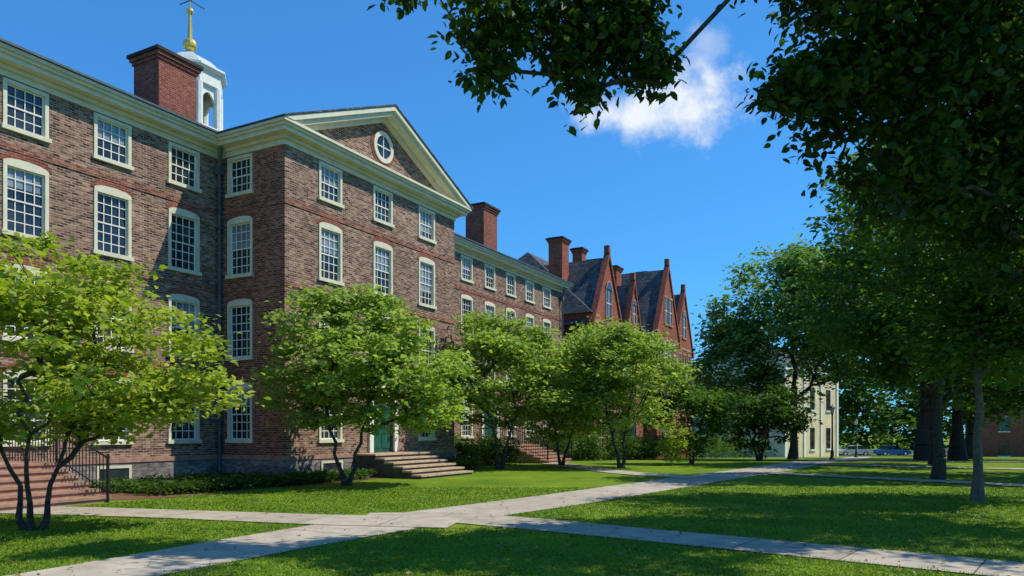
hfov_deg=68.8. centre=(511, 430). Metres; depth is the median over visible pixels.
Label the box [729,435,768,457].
shrub
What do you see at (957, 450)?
shade tree
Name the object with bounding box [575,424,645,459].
shrub
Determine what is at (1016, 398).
shade tree
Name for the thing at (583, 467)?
path
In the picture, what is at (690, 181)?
sky
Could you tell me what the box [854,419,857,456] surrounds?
street lamp
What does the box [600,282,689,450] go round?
windows
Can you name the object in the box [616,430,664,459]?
shrub
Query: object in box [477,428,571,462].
entrance steps
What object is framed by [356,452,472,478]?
entrance steps
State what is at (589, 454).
shrub
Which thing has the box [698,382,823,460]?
magnolia tree
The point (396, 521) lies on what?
path
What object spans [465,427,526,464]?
shrub
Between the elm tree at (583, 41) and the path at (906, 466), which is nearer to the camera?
the elm tree at (583, 41)
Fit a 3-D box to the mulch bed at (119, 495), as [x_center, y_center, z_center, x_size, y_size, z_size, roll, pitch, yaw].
[-6.873,1.692,26.610,4.650,0.001,17.600,0,0,28]
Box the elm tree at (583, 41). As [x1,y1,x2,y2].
[367,0,730,135]
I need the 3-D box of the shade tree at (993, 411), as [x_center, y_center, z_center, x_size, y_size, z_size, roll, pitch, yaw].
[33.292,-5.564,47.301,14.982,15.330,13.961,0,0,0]
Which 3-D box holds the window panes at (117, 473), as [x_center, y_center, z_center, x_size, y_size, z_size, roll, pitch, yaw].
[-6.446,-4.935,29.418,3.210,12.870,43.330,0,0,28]
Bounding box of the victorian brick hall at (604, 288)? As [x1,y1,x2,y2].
[517,236,694,459]
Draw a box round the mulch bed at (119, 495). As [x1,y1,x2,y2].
[99,468,489,499]
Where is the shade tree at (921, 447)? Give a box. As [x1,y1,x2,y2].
[800,242,1020,460]
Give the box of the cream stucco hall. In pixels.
[692,347,838,456]
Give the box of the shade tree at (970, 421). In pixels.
[903,370,1023,458]
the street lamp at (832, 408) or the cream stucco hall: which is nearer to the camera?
the street lamp at (832, 408)
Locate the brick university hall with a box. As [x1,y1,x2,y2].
[0,0,573,483]
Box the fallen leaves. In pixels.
[0,482,1023,575]
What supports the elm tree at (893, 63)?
on the ground at (530, 475)
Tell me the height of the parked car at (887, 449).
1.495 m
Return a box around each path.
[0,506,465,527]
[5,457,868,575]
[367,512,1023,575]
[543,462,707,477]
[744,471,1023,485]
[797,463,1023,468]
[893,461,1000,461]
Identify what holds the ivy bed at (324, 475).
on the mulch bed at (119, 495)
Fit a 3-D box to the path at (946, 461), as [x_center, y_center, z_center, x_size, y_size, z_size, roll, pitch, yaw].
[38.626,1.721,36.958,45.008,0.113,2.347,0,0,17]
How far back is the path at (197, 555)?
12.01 m
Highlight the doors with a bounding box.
[368,386,498,452]
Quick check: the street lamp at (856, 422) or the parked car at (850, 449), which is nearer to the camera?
the street lamp at (856, 422)
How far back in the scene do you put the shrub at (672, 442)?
36.33 m
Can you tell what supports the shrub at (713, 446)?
on the ground at (530, 475)
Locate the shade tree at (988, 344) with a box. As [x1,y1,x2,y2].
[819,100,1023,501]
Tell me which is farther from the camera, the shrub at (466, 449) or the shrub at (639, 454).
the shrub at (639, 454)
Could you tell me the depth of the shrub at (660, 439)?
57.47 m
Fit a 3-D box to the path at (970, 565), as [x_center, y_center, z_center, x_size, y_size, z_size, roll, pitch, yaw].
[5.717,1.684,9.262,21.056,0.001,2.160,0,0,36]
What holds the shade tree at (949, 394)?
on the ground at (530, 475)
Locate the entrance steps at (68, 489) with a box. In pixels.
[0,423,110,510]
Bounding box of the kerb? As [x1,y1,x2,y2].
[839,455,946,455]
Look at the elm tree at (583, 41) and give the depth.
10.78 m
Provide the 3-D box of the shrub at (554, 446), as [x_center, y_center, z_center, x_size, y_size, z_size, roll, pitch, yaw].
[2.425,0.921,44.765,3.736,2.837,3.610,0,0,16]
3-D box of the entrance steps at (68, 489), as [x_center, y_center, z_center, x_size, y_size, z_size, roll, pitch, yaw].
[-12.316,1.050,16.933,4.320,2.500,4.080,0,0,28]
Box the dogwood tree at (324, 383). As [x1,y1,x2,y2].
[234,281,490,485]
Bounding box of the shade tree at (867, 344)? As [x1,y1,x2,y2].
[773,150,1019,479]
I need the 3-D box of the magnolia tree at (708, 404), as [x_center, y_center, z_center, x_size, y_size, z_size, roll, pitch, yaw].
[9.111,-0.937,38.447,5.442,5.565,4.921,0,0,0]
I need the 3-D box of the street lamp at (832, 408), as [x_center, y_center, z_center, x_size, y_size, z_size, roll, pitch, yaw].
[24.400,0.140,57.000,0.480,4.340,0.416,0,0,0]
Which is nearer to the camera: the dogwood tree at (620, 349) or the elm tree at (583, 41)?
the elm tree at (583, 41)
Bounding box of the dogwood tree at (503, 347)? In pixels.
[432,306,589,469]
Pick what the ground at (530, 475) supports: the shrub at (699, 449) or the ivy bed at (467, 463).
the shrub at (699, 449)
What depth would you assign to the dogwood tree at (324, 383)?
22.05 m
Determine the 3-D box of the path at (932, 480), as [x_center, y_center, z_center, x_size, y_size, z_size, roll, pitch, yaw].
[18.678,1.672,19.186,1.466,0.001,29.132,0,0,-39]
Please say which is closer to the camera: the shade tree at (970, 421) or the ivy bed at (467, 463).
the ivy bed at (467, 463)
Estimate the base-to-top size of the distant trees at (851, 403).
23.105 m
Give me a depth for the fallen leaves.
11.52 m
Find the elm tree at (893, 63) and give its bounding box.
[715,0,1023,305]
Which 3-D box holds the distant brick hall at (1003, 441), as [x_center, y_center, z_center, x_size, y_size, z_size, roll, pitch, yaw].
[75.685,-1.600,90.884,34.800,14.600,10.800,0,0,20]
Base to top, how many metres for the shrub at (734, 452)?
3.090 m
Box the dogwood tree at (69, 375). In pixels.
[0,226,271,530]
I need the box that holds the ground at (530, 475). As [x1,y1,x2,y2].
[0,434,1023,575]
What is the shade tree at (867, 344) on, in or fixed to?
on the ground at (530, 475)
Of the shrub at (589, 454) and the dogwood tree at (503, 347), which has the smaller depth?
the dogwood tree at (503, 347)
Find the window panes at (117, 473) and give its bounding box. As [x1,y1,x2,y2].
[7,85,548,479]
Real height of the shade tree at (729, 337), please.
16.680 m
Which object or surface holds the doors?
in the brick university hall
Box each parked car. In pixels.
[839,445,871,454]
[873,445,911,454]
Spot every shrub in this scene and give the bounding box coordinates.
[454,430,494,465]
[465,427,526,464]
[521,425,583,456]
[560,430,611,460]
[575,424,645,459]
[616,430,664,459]
[642,432,678,458]
[652,417,698,465]
[663,431,709,458]
[686,434,732,458]
[709,433,744,457]
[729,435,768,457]
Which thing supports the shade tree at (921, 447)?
on the ground at (530, 475)
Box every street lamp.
[829,404,834,458]
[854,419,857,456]
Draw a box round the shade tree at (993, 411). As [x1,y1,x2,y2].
[943,346,1023,416]
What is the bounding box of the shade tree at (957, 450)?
[944,379,1023,459]
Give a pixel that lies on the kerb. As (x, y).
(877, 455)
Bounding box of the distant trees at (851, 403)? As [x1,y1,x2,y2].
[692,355,964,454]
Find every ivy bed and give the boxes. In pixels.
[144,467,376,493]
[444,456,483,469]
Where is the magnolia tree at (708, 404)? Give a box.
[641,361,749,463]
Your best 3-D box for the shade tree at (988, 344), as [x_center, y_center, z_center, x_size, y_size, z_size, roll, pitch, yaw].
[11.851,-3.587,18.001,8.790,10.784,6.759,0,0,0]
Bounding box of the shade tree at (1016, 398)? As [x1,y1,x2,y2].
[894,218,1023,421]
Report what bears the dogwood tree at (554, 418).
on the ground at (530, 475)
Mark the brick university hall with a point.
(236, 226)
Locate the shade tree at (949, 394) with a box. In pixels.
[794,214,1023,464]
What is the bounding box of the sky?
[0,0,970,433]
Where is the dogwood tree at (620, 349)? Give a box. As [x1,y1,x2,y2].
[552,314,702,467]
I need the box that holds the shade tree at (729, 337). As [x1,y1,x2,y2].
[680,234,871,459]
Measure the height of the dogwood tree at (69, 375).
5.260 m
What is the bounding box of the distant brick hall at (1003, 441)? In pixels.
[965,397,1023,456]
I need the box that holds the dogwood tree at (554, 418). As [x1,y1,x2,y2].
[500,338,647,464]
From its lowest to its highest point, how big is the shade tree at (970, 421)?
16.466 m

